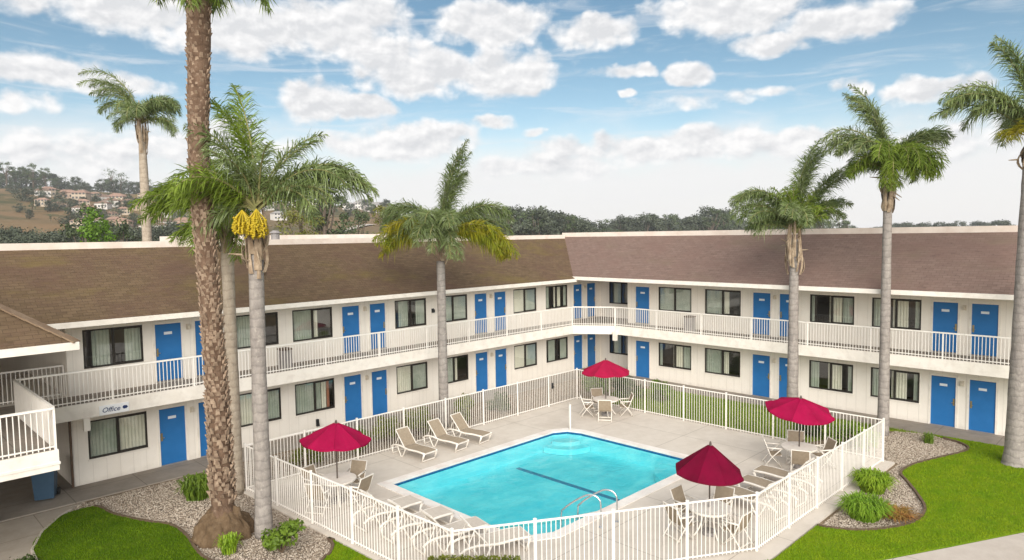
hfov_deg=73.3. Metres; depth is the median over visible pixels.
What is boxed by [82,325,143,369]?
window
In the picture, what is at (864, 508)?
daylily clump
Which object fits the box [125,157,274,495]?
queen palm
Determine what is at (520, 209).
oak tree
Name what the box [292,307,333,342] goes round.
window
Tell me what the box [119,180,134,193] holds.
oak tree
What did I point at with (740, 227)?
oak tree
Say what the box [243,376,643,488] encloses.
planting bed
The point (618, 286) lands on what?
window
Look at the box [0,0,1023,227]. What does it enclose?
sky
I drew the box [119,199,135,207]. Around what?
hillside house
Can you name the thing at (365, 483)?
patio chair
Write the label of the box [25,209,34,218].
oak tree
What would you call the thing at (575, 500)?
pool handrail
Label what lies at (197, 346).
door
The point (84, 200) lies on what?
hillside house
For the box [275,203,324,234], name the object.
round tree
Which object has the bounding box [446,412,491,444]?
sun lounger
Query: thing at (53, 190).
hillside house
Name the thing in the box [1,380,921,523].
bare soil
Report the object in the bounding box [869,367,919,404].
window
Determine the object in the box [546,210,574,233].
oak tree
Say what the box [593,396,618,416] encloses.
patio table
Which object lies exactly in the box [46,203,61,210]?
scrub bush
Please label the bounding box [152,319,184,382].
door
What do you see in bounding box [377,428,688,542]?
swimming pool
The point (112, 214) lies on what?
hillside house
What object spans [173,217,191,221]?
hillside house
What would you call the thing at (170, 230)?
scrub bush
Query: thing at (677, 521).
patio chair
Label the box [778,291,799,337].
door
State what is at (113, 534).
lawn
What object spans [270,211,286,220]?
hillside house
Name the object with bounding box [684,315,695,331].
litter bin
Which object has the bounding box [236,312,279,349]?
window
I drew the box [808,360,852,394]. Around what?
window
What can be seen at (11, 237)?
scrub bush
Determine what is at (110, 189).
oak tree
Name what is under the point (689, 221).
oak tree
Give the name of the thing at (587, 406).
patio chair
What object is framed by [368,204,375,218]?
eucalyptus tree
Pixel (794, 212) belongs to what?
queen palm
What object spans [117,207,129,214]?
hillside house
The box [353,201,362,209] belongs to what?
hillside house
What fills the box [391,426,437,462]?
sun lounger
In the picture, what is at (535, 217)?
oak tree
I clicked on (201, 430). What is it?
door
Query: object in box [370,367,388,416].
door
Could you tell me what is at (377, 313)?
door
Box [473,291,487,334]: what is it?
door
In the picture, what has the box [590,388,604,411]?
patio chair
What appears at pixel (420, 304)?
window
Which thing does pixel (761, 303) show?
door
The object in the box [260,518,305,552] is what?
leafy shrub
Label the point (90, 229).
round tree
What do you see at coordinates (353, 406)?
door
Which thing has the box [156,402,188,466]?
door
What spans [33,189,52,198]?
scrub bush
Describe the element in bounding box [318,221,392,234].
road
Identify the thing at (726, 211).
oak tree
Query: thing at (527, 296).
window
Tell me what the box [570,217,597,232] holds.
oak tree
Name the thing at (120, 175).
thin tree
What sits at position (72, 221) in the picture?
hillside house
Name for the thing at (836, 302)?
window
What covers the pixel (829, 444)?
patio chair
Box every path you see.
[0,503,82,559]
[774,434,1023,559]
[887,533,1023,559]
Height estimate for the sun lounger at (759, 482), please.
1.026 m
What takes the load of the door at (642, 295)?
in the motel building
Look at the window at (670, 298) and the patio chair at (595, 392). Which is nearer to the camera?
the patio chair at (595, 392)
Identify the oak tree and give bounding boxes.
[0,173,19,188]
[9,171,38,188]
[12,203,25,212]
[18,171,46,188]
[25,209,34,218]
[42,173,63,189]
[42,200,54,211]
[51,176,71,189]
[53,193,62,200]
[68,176,84,189]
[68,198,78,205]
[78,183,91,190]
[94,178,108,191]
[104,180,119,192]
[114,202,121,208]
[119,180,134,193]
[121,197,132,207]
[126,212,139,226]
[128,182,139,193]
[135,183,151,192]
[344,204,354,215]
[360,199,370,211]
[379,199,390,206]
[498,204,523,228]
[508,206,566,235]
[512,206,550,234]
[515,211,558,234]
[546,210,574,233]
[550,210,567,232]
[554,213,579,234]
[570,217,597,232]
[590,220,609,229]
[609,214,637,231]
[621,215,643,229]
[626,218,646,231]
[632,212,667,231]
[646,216,677,230]
[674,215,708,230]
[686,205,730,230]
[710,215,743,229]
[714,207,738,226]
[738,220,753,229]
[895,221,915,226]
[915,221,930,226]
[930,221,942,226]
[940,222,956,226]
[950,220,966,225]
[968,220,988,225]
[987,219,1013,225]
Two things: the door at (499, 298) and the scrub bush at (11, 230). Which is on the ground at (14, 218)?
the scrub bush at (11, 230)
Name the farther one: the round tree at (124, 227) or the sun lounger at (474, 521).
the round tree at (124, 227)
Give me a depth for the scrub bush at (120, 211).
276.90 m
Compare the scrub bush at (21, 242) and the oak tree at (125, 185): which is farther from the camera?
the oak tree at (125, 185)
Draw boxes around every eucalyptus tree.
[0,162,15,188]
[9,169,18,183]
[14,166,29,188]
[20,167,29,186]
[26,163,40,187]
[39,168,53,185]
[51,178,61,188]
[327,203,337,216]
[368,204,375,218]
[496,206,518,235]
[514,212,528,235]
[521,211,546,234]
[527,206,548,234]
[565,215,577,232]
[661,214,677,230]
[669,215,683,229]
[701,206,724,230]
[715,212,734,229]
[811,219,831,228]
[833,217,849,226]
[838,220,852,227]
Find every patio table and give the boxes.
[319,472,356,506]
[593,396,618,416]
[689,499,731,540]
[781,441,817,468]
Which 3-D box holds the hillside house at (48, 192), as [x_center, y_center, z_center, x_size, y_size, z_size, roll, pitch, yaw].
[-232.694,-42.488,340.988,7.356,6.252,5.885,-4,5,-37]
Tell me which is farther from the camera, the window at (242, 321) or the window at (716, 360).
the window at (716, 360)
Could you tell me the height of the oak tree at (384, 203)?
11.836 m
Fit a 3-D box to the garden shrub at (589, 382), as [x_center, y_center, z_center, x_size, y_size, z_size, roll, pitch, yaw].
[4.242,4.909,33.928,1.856,1.588,1.698,-1,4,-2]
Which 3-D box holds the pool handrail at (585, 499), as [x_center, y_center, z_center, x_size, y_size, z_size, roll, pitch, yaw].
[2.373,6.489,19.044,1.209,1.513,0.114,1,4,23]
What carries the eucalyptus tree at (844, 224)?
on the ground at (14, 218)
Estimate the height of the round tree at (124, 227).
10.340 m
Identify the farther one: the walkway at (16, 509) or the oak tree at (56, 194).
the oak tree at (56, 194)
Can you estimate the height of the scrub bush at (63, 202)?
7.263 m
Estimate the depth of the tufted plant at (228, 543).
17.36 m
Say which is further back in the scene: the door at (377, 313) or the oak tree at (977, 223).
the oak tree at (977, 223)
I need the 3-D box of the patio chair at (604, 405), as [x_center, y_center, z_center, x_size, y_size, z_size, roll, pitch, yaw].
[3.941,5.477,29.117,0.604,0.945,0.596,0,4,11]
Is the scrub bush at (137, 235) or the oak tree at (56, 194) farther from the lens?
the oak tree at (56, 194)
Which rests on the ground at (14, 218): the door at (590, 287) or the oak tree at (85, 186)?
the oak tree at (85, 186)
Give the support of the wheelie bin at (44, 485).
on the walkway at (16, 509)
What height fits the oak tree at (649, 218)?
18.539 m
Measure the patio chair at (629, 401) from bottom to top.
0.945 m
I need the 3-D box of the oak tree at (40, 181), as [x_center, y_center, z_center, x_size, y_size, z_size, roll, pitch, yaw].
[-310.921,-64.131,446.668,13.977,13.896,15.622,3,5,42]
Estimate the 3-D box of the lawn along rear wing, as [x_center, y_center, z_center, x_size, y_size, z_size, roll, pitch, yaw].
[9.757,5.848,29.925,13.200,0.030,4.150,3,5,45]
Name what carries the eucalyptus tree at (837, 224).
on the ground at (14, 218)
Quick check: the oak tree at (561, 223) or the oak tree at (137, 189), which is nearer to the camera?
the oak tree at (561, 223)
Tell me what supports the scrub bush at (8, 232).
on the ground at (14, 218)
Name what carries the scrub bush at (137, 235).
on the ground at (14, 218)
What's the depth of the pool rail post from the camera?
27.66 m
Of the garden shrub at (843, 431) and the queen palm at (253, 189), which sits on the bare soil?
the garden shrub at (843, 431)
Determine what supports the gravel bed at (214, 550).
on the bare soil
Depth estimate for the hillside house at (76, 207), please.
285.59 m
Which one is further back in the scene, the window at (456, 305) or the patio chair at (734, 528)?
the window at (456, 305)
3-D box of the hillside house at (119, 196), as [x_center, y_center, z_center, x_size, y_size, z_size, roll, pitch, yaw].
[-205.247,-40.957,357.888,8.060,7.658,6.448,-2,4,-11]
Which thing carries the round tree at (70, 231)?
on the ground at (14, 218)
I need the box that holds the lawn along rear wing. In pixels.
[610,389,916,442]
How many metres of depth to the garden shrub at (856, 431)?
24.77 m
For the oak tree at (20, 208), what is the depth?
267.77 m
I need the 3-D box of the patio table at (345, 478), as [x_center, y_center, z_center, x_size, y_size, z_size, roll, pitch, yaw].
[-5.212,6.284,20.561,1.120,0.734,1.120,1,4,25]
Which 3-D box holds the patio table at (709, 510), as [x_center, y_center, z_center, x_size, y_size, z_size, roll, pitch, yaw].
[5.170,6.299,18.007,1.120,0.734,1.120,2,5,33]
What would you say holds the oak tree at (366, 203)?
on the ground at (14, 218)
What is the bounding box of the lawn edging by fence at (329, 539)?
[321,537,334,559]
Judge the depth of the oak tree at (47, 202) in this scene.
280.25 m
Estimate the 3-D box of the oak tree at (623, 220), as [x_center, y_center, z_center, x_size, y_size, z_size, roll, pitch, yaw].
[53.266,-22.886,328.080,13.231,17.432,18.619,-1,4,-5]
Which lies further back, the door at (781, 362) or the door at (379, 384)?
the door at (781, 362)
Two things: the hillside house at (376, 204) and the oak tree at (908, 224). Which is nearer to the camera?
the oak tree at (908, 224)
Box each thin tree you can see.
[101,169,118,192]
[114,172,128,191]
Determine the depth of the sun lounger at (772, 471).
21.38 m
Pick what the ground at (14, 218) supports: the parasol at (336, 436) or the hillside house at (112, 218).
the hillside house at (112, 218)
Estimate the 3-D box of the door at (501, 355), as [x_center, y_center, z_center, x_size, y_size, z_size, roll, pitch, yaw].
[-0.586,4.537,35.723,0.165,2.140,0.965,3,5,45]
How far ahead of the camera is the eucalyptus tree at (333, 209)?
351.58 m
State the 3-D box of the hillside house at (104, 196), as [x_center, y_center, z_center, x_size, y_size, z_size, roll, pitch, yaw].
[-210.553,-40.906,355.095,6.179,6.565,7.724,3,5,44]
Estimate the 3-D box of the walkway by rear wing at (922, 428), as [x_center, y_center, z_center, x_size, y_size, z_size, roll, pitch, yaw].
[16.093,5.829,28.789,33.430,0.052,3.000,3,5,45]
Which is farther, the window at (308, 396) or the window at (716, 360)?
the window at (716, 360)
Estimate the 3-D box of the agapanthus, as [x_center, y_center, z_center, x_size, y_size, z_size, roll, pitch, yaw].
[-9.648,6.356,21.159,1.630,0.712,1.562,3,5,45]
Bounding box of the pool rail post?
[569,403,570,429]
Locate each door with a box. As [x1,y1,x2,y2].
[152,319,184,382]
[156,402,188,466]
[192,317,204,376]
[196,399,207,457]
[340,302,361,354]
[342,371,363,423]
[368,300,386,349]
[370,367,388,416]
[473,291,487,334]
[474,349,488,392]
[493,289,506,331]
[494,346,507,388]
[573,282,582,318]
[573,334,582,370]
[586,281,595,317]
[586,334,596,366]
[634,284,650,323]
[634,338,650,378]
[751,290,771,335]
[751,352,771,397]
[777,355,798,398]
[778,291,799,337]
[928,372,958,427]
[930,298,960,353]
[966,376,998,434]
[968,300,1001,357]
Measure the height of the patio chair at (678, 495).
0.945 m
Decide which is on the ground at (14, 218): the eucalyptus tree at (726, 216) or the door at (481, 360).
the eucalyptus tree at (726, 216)
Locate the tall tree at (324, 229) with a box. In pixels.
[303,175,350,234]
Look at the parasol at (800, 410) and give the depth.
22.40 m
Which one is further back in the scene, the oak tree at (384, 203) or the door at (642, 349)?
the oak tree at (384, 203)
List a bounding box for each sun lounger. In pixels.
[353,489,423,532]
[380,499,453,545]
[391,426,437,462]
[412,509,488,557]
[423,418,468,451]
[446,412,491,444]
[454,515,531,557]
[730,479,787,521]
[737,468,806,508]
[752,457,820,495]
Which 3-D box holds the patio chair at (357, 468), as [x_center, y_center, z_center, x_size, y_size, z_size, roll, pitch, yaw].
[-4.862,6.119,21.311,0.604,0.945,0.596,0,4,17]
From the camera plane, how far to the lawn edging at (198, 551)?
19.12 m
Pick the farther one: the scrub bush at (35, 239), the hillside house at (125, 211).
the hillside house at (125, 211)
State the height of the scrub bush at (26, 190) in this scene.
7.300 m
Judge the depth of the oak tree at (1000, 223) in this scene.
394.97 m
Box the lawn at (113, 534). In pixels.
[32,507,203,559]
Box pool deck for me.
[244,398,894,559]
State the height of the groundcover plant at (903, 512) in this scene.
0.184 m
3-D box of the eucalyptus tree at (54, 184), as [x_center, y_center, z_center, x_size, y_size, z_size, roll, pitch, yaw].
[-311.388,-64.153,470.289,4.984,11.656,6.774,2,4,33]
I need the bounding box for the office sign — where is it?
[99,402,128,415]
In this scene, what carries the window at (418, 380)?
in the motel building
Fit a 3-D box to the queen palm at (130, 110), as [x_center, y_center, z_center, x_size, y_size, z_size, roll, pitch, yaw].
[-19.260,-2.535,35.873,4.645,16.808,3.712,1,4,24]
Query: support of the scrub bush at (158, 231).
on the ground at (14, 218)
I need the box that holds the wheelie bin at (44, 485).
[31,470,60,500]
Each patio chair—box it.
[300,464,326,501]
[304,483,331,516]
[343,459,366,495]
[346,473,373,508]
[579,393,593,416]
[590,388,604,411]
[598,400,611,421]
[619,392,633,416]
[663,501,694,544]
[670,484,699,522]
[706,486,734,525]
[721,509,753,551]
[761,435,782,467]
[786,430,804,460]
[790,449,810,477]
[812,437,836,469]
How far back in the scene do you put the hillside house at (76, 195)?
343.83 m
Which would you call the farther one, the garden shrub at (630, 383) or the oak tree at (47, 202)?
the oak tree at (47, 202)
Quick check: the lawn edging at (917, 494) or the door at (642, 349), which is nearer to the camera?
the lawn edging at (917, 494)
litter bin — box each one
[277,347,291,369]
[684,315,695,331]
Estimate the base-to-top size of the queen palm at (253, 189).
12.108 m
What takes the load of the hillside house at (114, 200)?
on the ground at (14, 218)
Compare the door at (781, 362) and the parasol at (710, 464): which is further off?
the door at (781, 362)
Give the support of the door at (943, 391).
in the motel building
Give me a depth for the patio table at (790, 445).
22.90 m
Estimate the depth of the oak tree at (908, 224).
420.16 m
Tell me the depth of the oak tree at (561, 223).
252.91 m
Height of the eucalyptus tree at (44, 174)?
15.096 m
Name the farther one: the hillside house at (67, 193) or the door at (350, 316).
the hillside house at (67, 193)
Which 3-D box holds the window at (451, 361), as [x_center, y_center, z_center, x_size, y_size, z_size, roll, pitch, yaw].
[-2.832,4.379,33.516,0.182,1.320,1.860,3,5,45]
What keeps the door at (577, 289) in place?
in the motel building
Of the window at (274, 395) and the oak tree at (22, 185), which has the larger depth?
the oak tree at (22, 185)
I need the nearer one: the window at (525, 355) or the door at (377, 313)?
the door at (377, 313)
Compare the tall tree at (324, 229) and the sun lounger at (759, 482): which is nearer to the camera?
the sun lounger at (759, 482)
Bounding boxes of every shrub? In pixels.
[9,553,40,559]
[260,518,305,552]
[289,442,323,465]
[346,425,368,453]
[369,416,399,441]
[405,406,432,433]
[452,393,473,420]
[485,391,510,410]
[578,366,613,394]
[610,375,646,399]
[649,378,674,401]
[793,423,823,437]
[823,419,859,444]
[854,427,881,450]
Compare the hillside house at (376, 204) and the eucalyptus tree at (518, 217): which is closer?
the eucalyptus tree at (518, 217)
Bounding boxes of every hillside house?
[34,188,50,196]
[34,198,50,206]
[42,186,59,196]
[57,189,74,198]
[70,205,80,211]
[70,218,83,228]
[71,190,91,200]
[78,199,90,204]
[94,201,111,208]
[95,194,109,201]
[101,198,119,206]
[106,216,118,222]
[107,211,120,216]
[108,194,126,199]
[111,218,132,226]
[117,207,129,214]
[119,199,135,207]
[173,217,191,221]
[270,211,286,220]
[342,202,354,209]
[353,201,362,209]
[363,202,379,212]
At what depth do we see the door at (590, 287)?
40.82 m
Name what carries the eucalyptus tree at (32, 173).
on the ground at (14, 218)
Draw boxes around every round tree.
[57,202,102,241]
[64,206,117,242]
[98,217,140,241]
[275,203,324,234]
[343,208,371,233]
[371,205,397,233]
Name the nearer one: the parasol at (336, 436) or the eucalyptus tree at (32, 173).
the parasol at (336, 436)
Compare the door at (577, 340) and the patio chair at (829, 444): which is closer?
the patio chair at (829, 444)
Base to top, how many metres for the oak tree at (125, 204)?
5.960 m
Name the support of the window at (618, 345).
in the motel building
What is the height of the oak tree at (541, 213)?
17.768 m
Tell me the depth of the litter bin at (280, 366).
26.04 m
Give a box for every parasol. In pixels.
[299,420,370,477]
[582,358,628,412]
[676,441,743,530]
[765,396,834,446]
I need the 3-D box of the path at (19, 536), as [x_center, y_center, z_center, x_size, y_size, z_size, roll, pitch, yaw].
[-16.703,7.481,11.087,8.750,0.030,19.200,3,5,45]
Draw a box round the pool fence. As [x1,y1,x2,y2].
[243,368,884,559]
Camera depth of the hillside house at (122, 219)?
241.99 m
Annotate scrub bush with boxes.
[0,224,33,242]
[0,225,23,240]
[0,231,38,242]
[0,236,37,243]
[3,227,67,243]
[8,183,24,192]
[10,187,37,201]
[16,234,60,242]
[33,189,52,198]
[38,229,57,241]
[39,229,79,242]
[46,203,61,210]
[51,196,76,210]
[54,206,83,223]
[58,230,84,242]
[91,192,103,201]
[103,221,133,241]
[108,208,125,217]
[122,226,152,241]
[130,223,161,241]
[152,222,180,240]
[153,221,186,238]
[160,223,183,235]
[170,211,188,218]
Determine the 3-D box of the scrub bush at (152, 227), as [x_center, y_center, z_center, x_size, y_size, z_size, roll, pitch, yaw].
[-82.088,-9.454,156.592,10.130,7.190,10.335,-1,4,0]
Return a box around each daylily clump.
[835,490,901,522]
[843,466,898,494]
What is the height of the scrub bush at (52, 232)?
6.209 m
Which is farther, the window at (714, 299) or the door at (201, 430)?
the window at (714, 299)
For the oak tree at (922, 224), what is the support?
on the ground at (14, 218)
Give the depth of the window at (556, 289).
38.71 m
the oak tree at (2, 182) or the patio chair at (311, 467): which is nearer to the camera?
the patio chair at (311, 467)
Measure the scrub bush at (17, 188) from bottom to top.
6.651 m
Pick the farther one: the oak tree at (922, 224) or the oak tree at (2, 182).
the oak tree at (2, 182)
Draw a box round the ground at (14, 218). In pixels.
[0,188,912,407]
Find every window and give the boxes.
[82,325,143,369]
[88,411,149,461]
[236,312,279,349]
[240,387,282,428]
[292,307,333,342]
[295,378,335,416]
[395,298,426,329]
[396,361,428,395]
[446,294,466,322]
[447,354,468,384]
[513,288,535,313]
[514,342,537,370]
[546,285,566,309]
[546,337,568,363]
[608,282,627,304]
[609,334,627,355]
[658,342,691,371]
[659,287,690,313]
[704,348,740,378]
[705,289,740,317]
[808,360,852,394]
[810,294,853,326]
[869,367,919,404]
[872,297,921,331]
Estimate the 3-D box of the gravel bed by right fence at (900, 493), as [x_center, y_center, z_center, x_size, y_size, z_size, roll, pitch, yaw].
[11.885,6.344,21.955,3.589,0.001,12.607,2,5,41]
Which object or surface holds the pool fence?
on the pool deck
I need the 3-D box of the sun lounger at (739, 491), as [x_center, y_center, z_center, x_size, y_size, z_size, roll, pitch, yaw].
[6.847,6.051,19.563,0.688,1.026,1.961,-4,5,-37]
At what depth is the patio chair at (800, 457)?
21.95 m
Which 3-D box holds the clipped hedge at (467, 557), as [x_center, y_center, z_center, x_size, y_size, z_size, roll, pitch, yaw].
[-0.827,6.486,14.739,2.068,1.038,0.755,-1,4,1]
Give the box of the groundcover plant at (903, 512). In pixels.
[881,502,925,523]
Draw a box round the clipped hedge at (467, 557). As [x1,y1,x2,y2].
[426,554,520,559]
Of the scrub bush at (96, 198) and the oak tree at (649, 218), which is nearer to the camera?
the oak tree at (649, 218)
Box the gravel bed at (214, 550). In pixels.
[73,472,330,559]
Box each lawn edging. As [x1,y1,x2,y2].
[94,505,212,559]
[817,437,969,530]
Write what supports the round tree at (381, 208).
on the ground at (14, 218)
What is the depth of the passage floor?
22.22 m
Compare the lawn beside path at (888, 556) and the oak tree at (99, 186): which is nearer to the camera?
the lawn beside path at (888, 556)
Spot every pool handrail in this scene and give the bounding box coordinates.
[560,494,601,528]
[577,489,618,522]
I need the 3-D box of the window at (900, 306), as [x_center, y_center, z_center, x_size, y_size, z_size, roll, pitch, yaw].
[16.004,1.426,28.639,1.922,1.320,0.182,3,5,45]
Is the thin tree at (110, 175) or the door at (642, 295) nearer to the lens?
the door at (642, 295)
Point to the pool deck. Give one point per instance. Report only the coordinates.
(745, 453)
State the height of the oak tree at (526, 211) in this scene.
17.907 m
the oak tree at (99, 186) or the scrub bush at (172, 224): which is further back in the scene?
the oak tree at (99, 186)
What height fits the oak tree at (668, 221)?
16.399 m
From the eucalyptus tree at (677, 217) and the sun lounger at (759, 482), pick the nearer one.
the sun lounger at (759, 482)
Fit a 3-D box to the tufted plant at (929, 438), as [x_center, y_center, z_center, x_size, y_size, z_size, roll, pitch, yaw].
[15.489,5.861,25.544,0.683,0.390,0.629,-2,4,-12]
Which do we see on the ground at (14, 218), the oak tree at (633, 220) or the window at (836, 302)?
the oak tree at (633, 220)
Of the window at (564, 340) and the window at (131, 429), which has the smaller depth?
the window at (131, 429)
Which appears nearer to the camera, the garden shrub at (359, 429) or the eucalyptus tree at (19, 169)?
the garden shrub at (359, 429)
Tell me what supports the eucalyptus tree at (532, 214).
on the ground at (14, 218)
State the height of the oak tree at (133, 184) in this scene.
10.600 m
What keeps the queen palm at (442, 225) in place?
on the planting bed at (478, 420)
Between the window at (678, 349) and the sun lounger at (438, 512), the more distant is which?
the window at (678, 349)
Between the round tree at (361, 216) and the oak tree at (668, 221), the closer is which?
the round tree at (361, 216)
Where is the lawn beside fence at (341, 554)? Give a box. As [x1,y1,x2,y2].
[325,542,368,559]
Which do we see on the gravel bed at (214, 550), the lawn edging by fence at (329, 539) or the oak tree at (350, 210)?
the lawn edging by fence at (329, 539)
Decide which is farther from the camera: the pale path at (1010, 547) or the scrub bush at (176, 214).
the scrub bush at (176, 214)
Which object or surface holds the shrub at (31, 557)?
on the path at (19, 536)
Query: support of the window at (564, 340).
in the motel building
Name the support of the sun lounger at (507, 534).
on the pool deck
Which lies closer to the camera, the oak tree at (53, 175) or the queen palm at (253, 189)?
the queen palm at (253, 189)
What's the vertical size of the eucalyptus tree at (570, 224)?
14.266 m
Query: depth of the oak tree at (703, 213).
339.18 m
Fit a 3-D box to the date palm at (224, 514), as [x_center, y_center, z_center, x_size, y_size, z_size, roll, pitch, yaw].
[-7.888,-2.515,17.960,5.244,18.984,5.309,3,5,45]
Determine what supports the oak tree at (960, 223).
on the ground at (14, 218)
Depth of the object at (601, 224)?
267.22 m
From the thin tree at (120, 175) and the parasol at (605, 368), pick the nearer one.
the parasol at (605, 368)
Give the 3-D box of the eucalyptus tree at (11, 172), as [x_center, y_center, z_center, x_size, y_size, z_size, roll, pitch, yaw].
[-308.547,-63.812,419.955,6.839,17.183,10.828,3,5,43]
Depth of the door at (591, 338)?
41.06 m
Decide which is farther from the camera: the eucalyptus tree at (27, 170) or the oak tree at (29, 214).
the eucalyptus tree at (27, 170)
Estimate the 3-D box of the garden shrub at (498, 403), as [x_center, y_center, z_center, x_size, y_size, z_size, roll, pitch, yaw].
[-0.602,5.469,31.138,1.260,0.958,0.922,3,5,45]
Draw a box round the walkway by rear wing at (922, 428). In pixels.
[570,368,1004,445]
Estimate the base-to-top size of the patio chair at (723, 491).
0.945 m
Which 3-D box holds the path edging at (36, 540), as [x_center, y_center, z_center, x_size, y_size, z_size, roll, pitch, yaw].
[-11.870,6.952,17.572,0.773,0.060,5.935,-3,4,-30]
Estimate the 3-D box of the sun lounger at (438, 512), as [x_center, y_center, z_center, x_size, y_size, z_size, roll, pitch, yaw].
[-2.534,6.265,18.403,1.961,1.026,0.688,-4,5,-39]
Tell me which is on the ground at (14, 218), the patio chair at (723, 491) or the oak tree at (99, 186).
the oak tree at (99, 186)
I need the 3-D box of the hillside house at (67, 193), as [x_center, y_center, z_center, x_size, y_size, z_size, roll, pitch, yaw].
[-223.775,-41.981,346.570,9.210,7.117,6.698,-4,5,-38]
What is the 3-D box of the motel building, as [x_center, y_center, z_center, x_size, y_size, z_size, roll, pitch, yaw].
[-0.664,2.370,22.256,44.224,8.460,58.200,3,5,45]
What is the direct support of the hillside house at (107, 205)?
on the ground at (14, 218)
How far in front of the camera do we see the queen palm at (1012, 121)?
22.52 m
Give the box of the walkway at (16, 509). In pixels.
[0,372,585,522]
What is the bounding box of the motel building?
[0,225,1017,487]
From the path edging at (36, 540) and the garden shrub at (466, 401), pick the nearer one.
the path edging at (36, 540)
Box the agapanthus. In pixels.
[172,470,208,501]
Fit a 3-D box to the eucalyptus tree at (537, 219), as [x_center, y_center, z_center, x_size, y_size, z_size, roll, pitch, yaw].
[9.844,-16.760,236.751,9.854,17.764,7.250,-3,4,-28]
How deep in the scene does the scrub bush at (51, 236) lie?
108.17 m
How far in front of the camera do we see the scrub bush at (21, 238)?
109.01 m
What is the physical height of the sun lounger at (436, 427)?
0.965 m
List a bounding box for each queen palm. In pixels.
[76,66,182,240]
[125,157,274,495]
[163,83,379,539]
[371,139,520,426]
[728,138,857,396]
[820,84,956,435]
[928,33,1023,467]
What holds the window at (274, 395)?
in the motel building
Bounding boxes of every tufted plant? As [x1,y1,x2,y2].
[212,531,242,555]
[921,432,935,443]
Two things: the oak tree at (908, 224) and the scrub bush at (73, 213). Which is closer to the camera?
the scrub bush at (73, 213)
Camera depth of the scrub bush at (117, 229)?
157.86 m
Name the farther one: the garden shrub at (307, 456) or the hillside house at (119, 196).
the hillside house at (119, 196)
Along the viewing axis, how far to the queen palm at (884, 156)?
25.88 m
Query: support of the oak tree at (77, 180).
on the ground at (14, 218)
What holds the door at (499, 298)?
in the motel building
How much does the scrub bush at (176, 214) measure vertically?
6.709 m
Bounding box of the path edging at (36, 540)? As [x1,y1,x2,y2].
[30,509,71,558]
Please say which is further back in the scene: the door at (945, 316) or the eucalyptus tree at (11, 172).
the eucalyptus tree at (11, 172)
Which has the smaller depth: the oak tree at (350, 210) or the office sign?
the office sign
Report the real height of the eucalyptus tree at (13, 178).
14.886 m
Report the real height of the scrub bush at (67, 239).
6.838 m
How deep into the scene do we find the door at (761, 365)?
32.91 m
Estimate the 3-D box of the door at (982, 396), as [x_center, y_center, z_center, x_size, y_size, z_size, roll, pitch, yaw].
[18.219,4.857,26.642,1.023,2.140,0.165,3,5,45]
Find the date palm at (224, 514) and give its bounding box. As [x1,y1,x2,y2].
[147,0,277,548]
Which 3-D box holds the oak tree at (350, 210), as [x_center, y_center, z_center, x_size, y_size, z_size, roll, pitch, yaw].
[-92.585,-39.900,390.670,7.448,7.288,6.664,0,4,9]
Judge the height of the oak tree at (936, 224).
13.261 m
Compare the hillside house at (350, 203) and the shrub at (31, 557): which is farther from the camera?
the hillside house at (350, 203)
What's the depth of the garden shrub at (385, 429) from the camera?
26.44 m
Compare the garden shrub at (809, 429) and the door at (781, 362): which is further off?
the door at (781, 362)
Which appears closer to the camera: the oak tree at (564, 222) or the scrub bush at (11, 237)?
the scrub bush at (11, 237)
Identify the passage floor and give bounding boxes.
[0,472,71,503]
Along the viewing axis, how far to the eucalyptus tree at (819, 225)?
313.64 m
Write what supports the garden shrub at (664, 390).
on the lawn along rear wing
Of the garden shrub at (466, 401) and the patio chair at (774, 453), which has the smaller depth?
the patio chair at (774, 453)
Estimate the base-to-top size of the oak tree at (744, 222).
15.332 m
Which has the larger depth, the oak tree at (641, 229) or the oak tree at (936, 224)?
the oak tree at (936, 224)
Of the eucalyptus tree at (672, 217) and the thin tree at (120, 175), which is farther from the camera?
the thin tree at (120, 175)
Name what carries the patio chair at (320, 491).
on the pool deck
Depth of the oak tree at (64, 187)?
482.28 m
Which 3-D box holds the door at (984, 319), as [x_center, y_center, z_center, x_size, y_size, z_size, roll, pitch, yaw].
[18.176,1.873,26.447,1.023,2.140,0.165,3,5,45]
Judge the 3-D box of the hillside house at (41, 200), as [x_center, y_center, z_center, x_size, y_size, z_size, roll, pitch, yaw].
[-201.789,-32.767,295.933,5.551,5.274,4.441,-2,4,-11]
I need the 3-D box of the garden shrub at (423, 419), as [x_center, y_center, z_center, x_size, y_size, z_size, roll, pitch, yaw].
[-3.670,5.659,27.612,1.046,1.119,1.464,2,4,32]
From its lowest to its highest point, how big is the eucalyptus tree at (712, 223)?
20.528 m
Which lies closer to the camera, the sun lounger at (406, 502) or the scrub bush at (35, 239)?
the sun lounger at (406, 502)
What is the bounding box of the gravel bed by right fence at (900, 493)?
[822,431,964,527]
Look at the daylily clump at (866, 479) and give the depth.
20.65 m
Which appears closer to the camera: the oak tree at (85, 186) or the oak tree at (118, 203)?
the oak tree at (118, 203)

